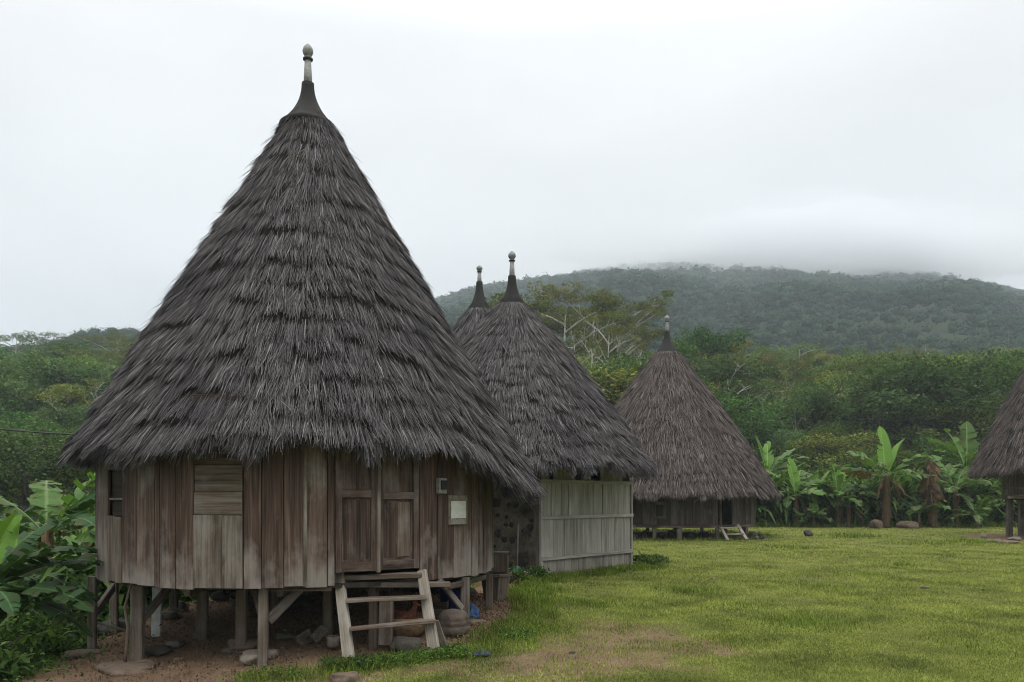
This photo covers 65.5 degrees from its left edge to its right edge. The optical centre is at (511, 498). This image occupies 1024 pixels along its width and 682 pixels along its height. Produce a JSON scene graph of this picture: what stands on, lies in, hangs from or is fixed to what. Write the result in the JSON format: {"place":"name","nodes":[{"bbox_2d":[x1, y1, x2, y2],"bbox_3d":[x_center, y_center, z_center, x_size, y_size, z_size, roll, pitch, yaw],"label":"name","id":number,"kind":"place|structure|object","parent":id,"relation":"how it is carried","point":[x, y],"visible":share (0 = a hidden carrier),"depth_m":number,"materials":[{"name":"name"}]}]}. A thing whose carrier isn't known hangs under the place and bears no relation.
{"place":"outdoors","nodes":[
{"label":"outdoors","id":0,"kind":"place"},
{"bbox_2d":[0,286,1023,681],"bbox_3d":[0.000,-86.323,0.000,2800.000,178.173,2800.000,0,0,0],"label":"ground","id":1,"kind":"structure","parent":0,"point":[218,630],"depth_m":10.22,"materials":[{"name":"green plant"}]},
{"bbox_2d":[0,333,36,358],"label":"tall tree","id":2,"kind":"object","parent":1,"relation":"on","point":[17,337],"visible":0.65,"depth_m":168.13,"materials":[{"name":"green plant"}]},
{"bbox_2d":[0,355,48,413],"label":"dark tree","id":3,"kind":"object","parent":1,"relation":"on","point":[14,383],"visible":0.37,"depth_m":60.81,"materials":[{"name":"green plant"}]},
{"bbox_2d":[0,388,48,424],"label":"dark tree","id":4,"kind":"object","parent":1,"relation":"on","point":[25,404],"visible":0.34,"depth_m":60.50,"materials":[{"name":"green plant"}]},
{"bbox_2d":[0,514,66,628],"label":"banana plant","id":5,"kind":"object","parent":1,"relation":"on","point":[12,540],"visible":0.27,"depth_m":11.75,"materials":[{"name":"green plant"}]},
{"bbox_2d":[0,398,66,485],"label":"dark tree","id":6,"kind":"object","parent":1,"relation":"on","point":[10,416],"visible":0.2,"depth_m":52.35,"materials":[{"name":"green plant"}]},
{"bbox_2d":[0,611,76,656],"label":"shrub","id":7,"kind":"object","parent":1,"relation":"on","point":[11,630],"visible":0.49,"depth_m":10.00,"materials":[{"name":"green plant"}]},
{"bbox_2d":[0,357,82,404],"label":"dark tree","id":8,"kind":"object","parent":1,"relation":"on","point":[5,370],"visible":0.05,"depth_m":75.24,"materials":[{"name":"green plant"}]},
{"bbox_2d":[0,505,89,544],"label":"banana plant","id":9,"kind":"object","parent":1,"relation":"on","point":[31,514],"visible":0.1,"depth_m":14.32,"materials":[{"name":"green plant"}]},
{"bbox_2d":[0,415,94,531],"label":"dark tree","id":10,"kind":"object","parent":1,"relation":"on","point":[9,482],"visible":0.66,"depth_m":33.55,"materials":[{"name":"green plant"}]},
{"bbox_2d":[0,471,94,573],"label":"banana plant","id":11,"kind":"object","parent":1,"relation":"on","point":[79,515],"visible":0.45,"depth_m":13.03,"materials":[{"name":"green plant"}]},
{"bbox_2d":[0,515,94,596],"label":"banana plant","id":12,"kind":"object","parent":1,"relation":"on","point":[81,538],"visible":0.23,"depth_m":12.03,"materials":[{"name":"green plant"}]},
{"bbox_2d":[20,330,79,352],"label":"tall tree","id":13,"kind":"object","parent":1,"relation":"on","point":[56,335],"visible":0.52,"depth_m":171.83,"materials":[{"name":"green plant"}]},
{"bbox_2d":[7,430,94,532],"bbox_3d":[-19.573,-0.396,36.078,5.605,5.467,5.178,0,0,-20],"label":"round tree","id":14,"kind":"object","parent":1,"relation":"on","point":[82,476],"visible":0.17,"depth_m":35.15,"materials":[{"name":"green plant"}]},
{"bbox_2d":[0,511,102,637],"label":"banana plant","id":15,"kind":"object","parent":1,"relation":"on","point":[15,566],"visible":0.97,"depth_m":8.85,"materials":[{"name":"green plant"}]},
{"bbox_2d":[21,593,86,638],"bbox_3d":[-6.261,1.645,10.811,1.075,0.889,0.977,0,0,0],"label":"shrub","id":16,"kind":"object","parent":1,"relation":"on","point":[32,612],"visible":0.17,"depth_m":10.64,"materials":[{"name":"green plant"}]},
{"bbox_2d":[17,340,96,361],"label":"dark tree","id":17,"kind":"object","parent":1,"relation":"on","point":[63,345],"visible":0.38,"depth_m":97.72,"materials":[{"name":"green plant"}]},
{"bbox_2d":[20,483,94,555],"bbox_3d":[-8.529,1.004,16.168,2.629,2.676,2.969,0,0,0],"label":"banana plant","id":18,"kind":"object","parent":1,"relation":"on","point":[31,524],"visible":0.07,"depth_m":15.96,"materials":[{"name":"green plant"}]},
{"bbox_2d":[0,349,117,421],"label":"dark tree","id":19,"kind":"object","parent":1,"relation":"on","point":[76,372],"visible":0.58,"depth_m":66.85,"materials":[{"name":"green plant"}]},
{"bbox_2d":[15,378,103,421],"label":"forest tree","id":20,"kind":"object","parent":1,"relation":"on","point":[57,389],"visible":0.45,"depth_m":62.43,"materials":[{"name":"green plant"}]},
{"bbox_2d":[31,401,89,432],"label":"dark tree","id":21,"kind":"object","parent":1,"relation":"on","point":[66,417],"visible":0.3,"depth_m":58.19,"materials":[{"name":"green plant"}]},
{"bbox_2d":[11,358,109,425],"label":"dark tree","id":22,"kind":"object","parent":1,"relation":"on","point":[53,378],"visible":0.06,"depth_m":67.88,"materials":[{"name":"green plant"}]},
{"bbox_2d":[61,649,105,659],"bbox_3d":[-5.031,1.845,9.362,0.320,0.142,0.414,0,0,41],"label":"stone","id":23,"kind":"object","parent":1,"relation":"on","point":[80,652],"visible":0.67,"depth_m":9.29,"materials":[{"name":"grey stone"}]},
{"bbox_2d":[61,571,108,631],"bbox_3d":[-6.067,1.518,11.168,0.888,0.965,0.685,0,0,23],"label":"shrub","id":24,"kind":"object","parent":1,"relation":"on","point":[81,598],"visible":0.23,"depth_m":11.11,"materials":[{"name":"green plant"}]},
{"bbox_2d":[0,588,195,681],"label":"ground cover","id":25,"kind":"object","parent":1,"relation":"on","point":[16,660],"visible":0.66,"depth_m":9.33,"materials":[{"name":"green plant"}]},
{"bbox_2d":[65,346,134,370],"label":"forest tree","id":26,"kind":"object","parent":1,"relation":"on","point":[103,354],"visible":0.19,"depth_m":93.04,"materials":[{"name":"green plant"}]},
{"bbox_2d":[0,474,211,627],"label":"undergrowth","id":27,"kind":"object","parent":1,"relation":"on","point":[105,585],"visible":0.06,"depth_m":12.19,"materials":[{"name":"green plant"}]},
{"bbox_2d":[72,329,139,358],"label":"spreading tree","id":28,"kind":"object","parent":1,"relation":"on","point":[120,341],"visible":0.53,"depth_m":119.63,"materials":[{"name":"green plant"}]},
{"bbox_2d":[93,660,159,676],"bbox_3d":[-4.187,1.862,8.625,0.849,0.162,0.618,0,0,-6],"label":"stone","id":29,"kind":"object","parent":1,"relation":"on","point":[121,668],"visible":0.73,"depth_m":8.48,"materials":[{"name":"grey stone"}]},
{"bbox_2d":[123,583,131,661],"bbox_3d":[-4.145,1.312,8.609,0.062,1.107,0.280,0,0,-44],"label":"stick","id":30,"kind":"object","parent":1,"relation":"on","point":[127,628],"visible":0.89,"depth_m":8.65,"materials":[{"name":"brown wood"}]},
{"bbox_2d":[151,587,161,636],"bbox_3d":[-4.459,1.488,10.000,0.136,0.755,0.050,0,0,0],"label":"white board","id":31,"kind":"object","parent":1,"relation":"on","point":[156,622],"visible":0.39,"depth_m":9.97,"materials":[{"name":"paint"}]},
{"bbox_2d":[145,645,172,656],"bbox_3d":[-4.062,1.759,9.155,0.324,0.131,0.289,0,0,-17],"label":"stone","id":32,"kind":"object","parent":1,"relation":"on","point":[158,650],"visible":0.91,"depth_m":9.07,"materials":[{"name":"grey stone"}]},
{"bbox_2d":[227,637,257,651],"bbox_3d":[-3.050,1.676,9.073,0.420,0.184,0.336,0,0,38],"label":"stone","id":33,"kind":"object","parent":1,"relation":"on","point":[251,642],"visible":0.58,"depth_m":8.96,"materials":[{"name":"grey stone"}]},
{"bbox_2d":[46,588,531,681],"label":"leaf litter","id":34,"kind":"object","parent":1,"relation":"on","point":[477,596],"visible":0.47,"depth_m":9.59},
{"bbox_2d":[269,594,312,609],"bbox_3d":[-3.184,1.463,11.312,0.655,0.218,0.684,0,0,-28],"label":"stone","id":35,"kind":"object","parent":1,"relation":"on","point":[303,600],"visible":0.32,"depth_m":11.16,"materials":[{"name":"grey stone"}]},
{"bbox_2d":[54,43,548,667],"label":"round house","id":36,"kind":"structure","parent":1,"relation":"on","point":[292,403],"depth_m":8.61,"materials":[{"name":"grey plant"}]},
{"bbox_2d":[109,470,121,515],"bbox_3d":[-4.293,-0.062,8.699,0.357,0.500,0.055,0,0,41],"label":"window","id":37,"kind":"structure","parent":36,"relation":"in","point":[116,498],"depth_m":8.74,"materials":[{"name":"brown wood"}]},
{"bbox_2d":[335,445,376,572],"bbox_3d":[-1.629,-0.093,8.338,0.442,1.715,0.043,0,0,-26],"label":"door","id":38,"kind":"structure","parent":36,"relation":"in","point":[352,505],"depth_m":8.33,"materials":[{"name":"brown wood"}]},
{"bbox_2d":[381,448,418,569],"bbox_3d":[-1.232,-0.094,8.608,0.506,1.712,0.043,0,0,-38],"label":"door","id":39,"kind":"structure","parent":36,"relation":"in","point":[396,476],"depth_m":8.61,"materials":[{"name":"brown wood"}]},
{"bbox_2d":[448,495,466,524],"bbox_3d":[-0.622,0.133,9.197,0.030,0.342,0.349,0,0,33],"label":"notice board","id":40,"kind":"object","parent":36,"relation":"attached to","point":[457,509],"visible":1,"depth_m":9.16,"materials":[{"name":"paper"}]},
{"bbox_2d":[328,671,358,681],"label":"stone","id":41,"kind":"object","parent":1,"relation":"on","point":[351,676],"visible":1,"depth_m":7.29,"materials":[{"name":"grey stone"}]},
{"bbox_2d":[220,623,549,681],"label":"weeds","id":42,"kind":"object","parent":1,"relation":"on","point":[445,650],"visible":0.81,"depth_m":7.91,"materials":[{"name":"green plant"}]},
{"bbox_2d":[335,569,447,658],"bbox_3d":[-1.270,1.201,8.370,1.198,0.892,0.533,0,0,-9],"label":"step ladder","id":43,"kind":"object","parent":1,"relation":"on","point":[434,634],"visible":0.93,"depth_m":8.29,"materials":[{"name":"grey wood"}]},
{"bbox_2d":[389,636,421,651],"bbox_3d":[-1.160,1.593,8.624,0.353,0.197,0.323,0,0,21],"label":"stone","id":44,"kind":"object","parent":1,"relation":"on","point":[404,643],"visible":0.83,"depth_m":8.54,"materials":[{"name":"grey stone"}]},
{"bbox_2d":[393,612,424,636],"bbox_3d":[-1.211,1.460,9.104,0.574,0.245,0.567,0,0,0],"label":"basket","id":45,"kind":"object","parent":1,"relation":"on","point":[412,630],"visible":0.41,"depth_m":8.89,"materials":[{"name":"brown wicker"}]},
{"bbox_2d":[393,600,419,618],"bbox_3d":[-1.271,1.307,9.087,0.421,0.316,0.278,0,0,23],"label":"hen","id":46,"kind":"object","parent":45,"relation":"in","point":[411,613],"visible":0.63,"depth_m":9.03,"materials":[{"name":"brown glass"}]},
{"bbox_2d":[437,609,469,636],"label":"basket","id":47,"kind":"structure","parent":1,"relation":"on","point":[454,622],"depth_m":8.93,"materials":[{"name":"beige wicker"}]},
{"bbox_2d":[452,265,490,343],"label":"round house","id":48,"kind":"structure","parent":1,"relation":"on","point":[474,314],"depth_m":24.72,"materials":[{"name":"grey plant"}]},
{"bbox_2d":[479,572,511,601],"bbox_3d":[-0.233,1.259,11.300,0.432,0.409,0.432,0,0,10],"label":"wooden tub","id":49,"kind":"object","parent":1,"relation":"on","point":[501,580],"visible":0.64,"depth_m":11.15,"materials":[{"name":"brown wood"}]},
{"bbox_2d":[491,551,508,571],"bbox_3d":[-0.178,0.914,11.550,0.256,0.286,0.260,0,0,0],"label":"box","id":50,"kind":"object","parent":49,"relation":"on","point":[500,561],"visible":0.69,"depth_m":11.43,"materials":[{"name":"brown wood"}]},
{"bbox_2d":[0,379,991,521],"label":"hillside undergrowth","id":51,"kind":"object","parent":1,"relation":"on","point":[805,460],"depth_m":53.53,"materials":[{"name":"green plant"}]},
{"bbox_2d":[0,254,1023,364],"bbox_3d":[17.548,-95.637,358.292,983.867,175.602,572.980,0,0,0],"label":"forest","id":52,"kind":"object","parent":1,"relation":"on","point":[745,283],"visible":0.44,"depth_m":289.88,"materials":[{"name":"green plant"}]},
{"bbox_2d":[508,563,532,583],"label":"shrub","id":53,"kind":"object","parent":1,"relation":"on","point":[515,572],"visible":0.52,"depth_m":14.15,"materials":[{"name":"green plant"}]},
{"bbox_2d":[459,251,659,574],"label":"round house","id":54,"kind":"structure","parent":1,"relation":"on","point":[586,455],"depth_m":15.90,"materials":[{"name":"grey plant"}]},
{"bbox_2d":[485,292,639,360],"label":"spreading tree","id":55,"kind":"object","parent":1,"relation":"on","point":[540,306],"visible":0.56,"depth_m":78.37,"materials":[{"name":"green plant"}]},
{"bbox_2d":[542,301,608,352],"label":"spreading tree","id":56,"kind":"object","parent":1,"relation":"on","point":[548,312],"visible":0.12,"depth_m":86.84,"materials":[{"name":"green plant"}]},
{"bbox_2d":[526,280,644,360],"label":"spreading tree","id":57,"kind":"object","parent":1,"relation":"on","point":[552,293],"visible":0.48,"depth_m":82.78,"materials":[{"name":"green plant"}]},
{"bbox_2d":[572,306,644,365],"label":"sparse tree","id":58,"kind":"object","parent":1,"relation":"on","point":[634,337],"visible":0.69,"depth_m":74.20,"materials":[{"name":"green plant"}]},
{"bbox_2d":[588,364,638,405],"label":"bushy tree","id":59,"kind":"object","parent":1,"relation":"on","point":[618,381],"visible":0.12,"depth_m":55.75,"materials":[{"name":"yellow plant"}]},
{"bbox_2d":[210,519,1023,681],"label":"grass","id":60,"kind":"structure","parent":1,"relation":"on","point":[925,668],"depth_m":10.39,"materials":[{"name":"green plant"}]},
{"bbox_2d":[572,287,674,361],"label":"spreading tree","id":61,"kind":"object","parent":1,"relation":"on","point":[640,322],"visible":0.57,"depth_m":91.10,"materials":[{"name":"green plant"}]},
{"bbox_2d":[603,326,654,359],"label":"spreading tree","id":62,"kind":"object","parent":1,"relation":"on","point":[643,347],"visible":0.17,"depth_m":95.61,"materials":[{"name":"green plant"}]},
{"bbox_2d":[633,551,671,564],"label":"shrub","id":63,"kind":"object","parent":1,"relation":"on","point":[643,558],"visible":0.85,"depth_m":18.18,"materials":[{"name":"green plant"}]},
{"bbox_2d":[591,336,715,395],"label":"dark tree","id":64,"kind":"object","parent":1,"relation":"on","point":[629,364],"visible":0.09,"depth_m":58.02,"materials":[{"name":"green plant"}]},
{"bbox_2d":[614,315,781,539],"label":"round house","id":65,"kind":"structure","parent":1,"relation":"on","point":[698,448],"depth_m":28.70,"materials":[{"name":"plant"}]},
{"bbox_2d":[653,502,665,518],"bbox_3d":[5.235,0.423,28.265,0.460,0.612,0.050,0,0,15],"label":"window","id":66,"kind":"structure","parent":65,"relation":"in","point":[657,506],"depth_m":28.26,"materials":[{"name":"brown wood"}]},
{"bbox_2d":[674,325,749,396],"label":"dark tree","id":67,"kind":"object","parent":1,"relation":"on","point":[703,340],"visible":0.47,"depth_m":74.99,"materials":[{"name":"green plant"}]},
{"bbox_2d":[691,350,759,387],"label":"spreading tree","id":68,"kind":"object","parent":1,"relation":"on","point":[736,376],"visible":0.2,"depth_m":68.18,"materials":[{"name":"green plant"}]},
{"bbox_2d":[686,352,787,413],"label":"dark tree","id":69,"kind":"object","parent":1,"relation":"on","point":[728,371],"visible":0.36,"depth_m":66.31,"materials":[{"name":"green plant"}]},
{"bbox_2d":[703,354,770,411],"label":"sparse tree","id":70,"kind":"object","parent":1,"relation":"on","point":[739,361],"visible":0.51,"depth_m":63.65,"materials":[{"name":"green plant"}]},
{"bbox_2d":[698,371,790,447],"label":"dark tree","id":71,"kind":"object","parent":1,"relation":"on","point":[731,409],"visible":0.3,"depth_m":57.28,"materials":[{"name":"green plant"}]},
{"bbox_2d":[709,339,782,426],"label":"spreading tree","id":72,"kind":"object","parent":1,"relation":"on","point":[741,346],"visible":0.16,"depth_m":85.24,"materials":[{"name":"green plant"}]},
{"bbox_2d":[732,401,800,458],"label":"dark tree","id":73,"kind":"object","parent":1,"relation":"on","point":[759,421],"visible":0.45,"depth_m":55.87,"materials":[{"name":"green plant"}]},
{"bbox_2d":[733,358,815,416],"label":"round tree","id":74,"kind":"object","parent":1,"relation":"on","point":[774,377],"visible":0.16,"depth_m":80.57,"materials":[{"name":"green plant"}]},
{"bbox_2d":[748,427,810,460],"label":"dark tree","id":75,"kind":"object","parent":1,"relation":"on","point":[775,439],"visible":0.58,"depth_m":54.77,"materials":[{"name":"green plant"}]},
{"bbox_2d":[750,352,814,392],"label":"spreading tree","id":76,"kind":"object","parent":1,"relation":"on","point":[770,359],"visible":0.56,"depth_m":80.79,"materials":[{"name":"green plant"}]},
{"bbox_2d":[755,435,811,475],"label":"banana plant","id":77,"kind":"object","parent":1,"relation":"on","point":[765,453],"visible":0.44,"depth_m":43.19,"materials":[{"name":"green plant"}]},
{"bbox_2d":[767,457,830,525],"bbox_3d":[13.976,-0.279,39.403,3.159,3.580,3.007,0,0,42],"label":"banana plant","id":78,"kind":"object","parent":1,"relation":"on","point":[792,470],"visible":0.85,"depth_m":39.50,"materials":[{"name":"green plant"}]},
{"bbox_2d":[771,342,833,368],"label":"tall tree","id":79,"kind":"object","parent":1,"relation":"on","point":[795,353],"visible":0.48,"depth_m":107.48,"materials":[{"name":"green plant"}]},
{"bbox_2d":[792,497,832,526],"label":"banana plant","id":80,"kind":"object","parent":1,"relation":"on","point":[812,509],"visible":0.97,"depth_m":39.02,"materials":[{"name":"green plant"}]},
{"bbox_2d":[786,351,844,375],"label":"spreading tree","id":81,"kind":"object","parent":1,"relation":"on","point":[824,357],"visible":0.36,"depth_m":98.24,"materials":[{"name":"green plant"}]},
{"bbox_2d":[793,424,851,463],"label":"round tree","id":82,"kind":"object","parent":1,"relation":"on","point":[829,430],"visible":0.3,"depth_m":56.64,"materials":[{"name":"green plant"}]},
{"bbox_2d":[768,371,881,452],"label":"dark tree","id":83,"kind":"object","parent":1,"relation":"on","point":[812,401],"visible":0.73,"depth_m":60.32,"materials":[{"name":"green plant"}]},
{"bbox_2d":[773,429,882,477],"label":"bushy tree","id":84,"kind":"object","parent":1,"relation":"on","point":[831,443],"visible":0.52,"depth_m":51.54,"materials":[{"name":"green plant"}]},
{"bbox_2d":[774,368,883,432],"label":"bushy tree","id":85,"kind":"object","parent":1,"relation":"on","point":[826,379],"visible":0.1,"depth_m":70.54,"materials":[{"name":"green plant"}]},
{"bbox_2d":[800,463,880,526],"bbox_3d":[16.271,-0.125,39.410,3.596,3.272,3.305,0,0,-36],"label":"banana plant","id":86,"kind":"object","parent":1,"relation":"on","point":[837,484],"visible":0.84,"depth_m":39.46,"materials":[{"name":"green plant"}]},
{"bbox_2d":[828,491,867,526],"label":"banana plant","id":87,"kind":"object","parent":1,"relation":"on","point":[848,514],"visible":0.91,"depth_m":39.06,"materials":[{"name":"green plant"}]},
{"bbox_2d":[751,422,961,481],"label":"undergrowth","id":88,"kind":"object","parent":1,"relation":"on","point":[801,466],"visible":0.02,"depth_m":49.97,"materials":[{"name":"green plant"}]},
{"bbox_2d":[818,373,919,455],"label":"round tree","id":89,"kind":"object","parent":1,"relation":"on","point":[844,395],"visible":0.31,"depth_m":64.02,"materials":[{"name":"green plant"}]},
{"bbox_2d":[803,345,937,441],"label":"round tree","id":90,"kind":"object","parent":1,"relation":"on","point":[859,363],"visible":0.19,"depth_m":76.68,"materials":[{"name":"green plant"}]},
{"bbox_2d":[730,450,1017,527],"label":"undergrowth","id":91,"kind":"object","parent":1,"relation":"on","point":[769,511],"visible":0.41,"depth_m":40.08,"materials":[{"name":"green plant"}]},
{"bbox_2d":[833,444,929,477],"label":"round tree","id":92,"kind":"object","parent":1,"relation":"on","point":[899,458],"visible":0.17,"depth_m":47.92,"materials":[{"name":"green plant"}]},
{"bbox_2d":[827,426,936,527],"bbox_3d":[18.267,-1.014,38.444,4.279,5.061,3.965,0,0,-34],"label":"banana plant","id":93,"kind":"object","parent":1,"relation":"on","point":[885,456],"visible":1,"depth_m":38.44,"materials":[{"name":"green plant"}]},
{"bbox_2d":[891,494,950,527],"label":"banana plant","id":94,"kind":"object","parent":1,"relation":"on","point":[916,507],"visible":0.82,"depth_m":38.74,"materials":[{"name":"green plant"}]},
{"bbox_2d":[836,347,1010,459],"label":"dark tree","id":95,"kind":"object","parent":1,"relation":"on","point":[935,385],"visible":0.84,"depth_m":58.87,"materials":[{"name":"green plant"}]},
{"bbox_2d":[914,458,946,527],"bbox_3d":[20.295,-0.206,38.528,1.484,3.472,1.423,0,0,0],"label":"banana plant","id":96,"kind":"object","parent":1,"relation":"on","point":[929,488],"visible":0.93,"depth_m":38.45,"materials":[{"name":"brown plant"}]},
{"bbox_2d":[879,403,993,449],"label":"dark tree","id":97,"kind":"object","parent":1,"relation":"on","point":[904,431],"visible":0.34,"depth_m":59.32,"materials":[{"name":"green plant"}]},
{"bbox_2d":[905,434,976,473],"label":"dark tree","id":98,"kind":"object","parent":1,"relation":"on","point":[937,453],"visible":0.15,"depth_m":47.89,"materials":[{"name":"green plant"}]},
{"bbox_2d":[927,421,977,493],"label":"banana plant","id":99,"kind":"object","parent":1,"relation":"on","point":[963,443],"visible":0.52,"depth_m":41.22,"materials":[{"name":"green plant"}]},
{"bbox_2d":[906,392,1007,457],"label":"round tree","id":100,"kind":"object","parent":1,"relation":"on","point":[975,421],"visible":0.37,"depth_m":56.41,"materials":[{"name":"green plant"}]},
{"bbox_2d":[917,455,998,526],"bbox_3d":[22.006,-0.367,39.456,3.106,3.756,3.332,0,0,-31],"label":"banana plant","id":101,"kind":"object","parent":1,"relation":"on","point":[963,480],"visible":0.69,"depth_m":39.47,"materials":[{"name":"green plant"}]},
{"bbox_2d":[920,352,1022,419],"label":"round tree","id":102,"kind":"object","parent":1,"relation":"on","point":[951,356],"visible":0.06,"depth_m":70.51,"materials":[{"name":"green plant"}]},
{"bbox_2d":[942,493,1005,527],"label":"banana plant","id":103,"kind":"object","parent":1,"relation":"on","point":[980,506],"visible":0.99,"depth_m":38.22,"materials":[{"name":"green plant"}]},
{"bbox_2d":[958,349,1023,441],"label":"dark tree","id":104,"kind":"object","parent":1,"relation":"on","point":[1010,375],"visible":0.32,"depth_m":59.18,"materials":[{"name":"green plant"}]},
{"bbox_2d":[966,367,1023,536],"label":"round house","id":105,"kind":"structure","parent":1,"relation":"on","point":[1000,454],"depth_m":29.38,"materials":[{"name":"grey plant"}]},
{"bbox_2d":[0,0,1023,346],"label":"sky","id":106,"kind":"structure","parent":0,"point":[563,136],"materials":[{"name":"white"}]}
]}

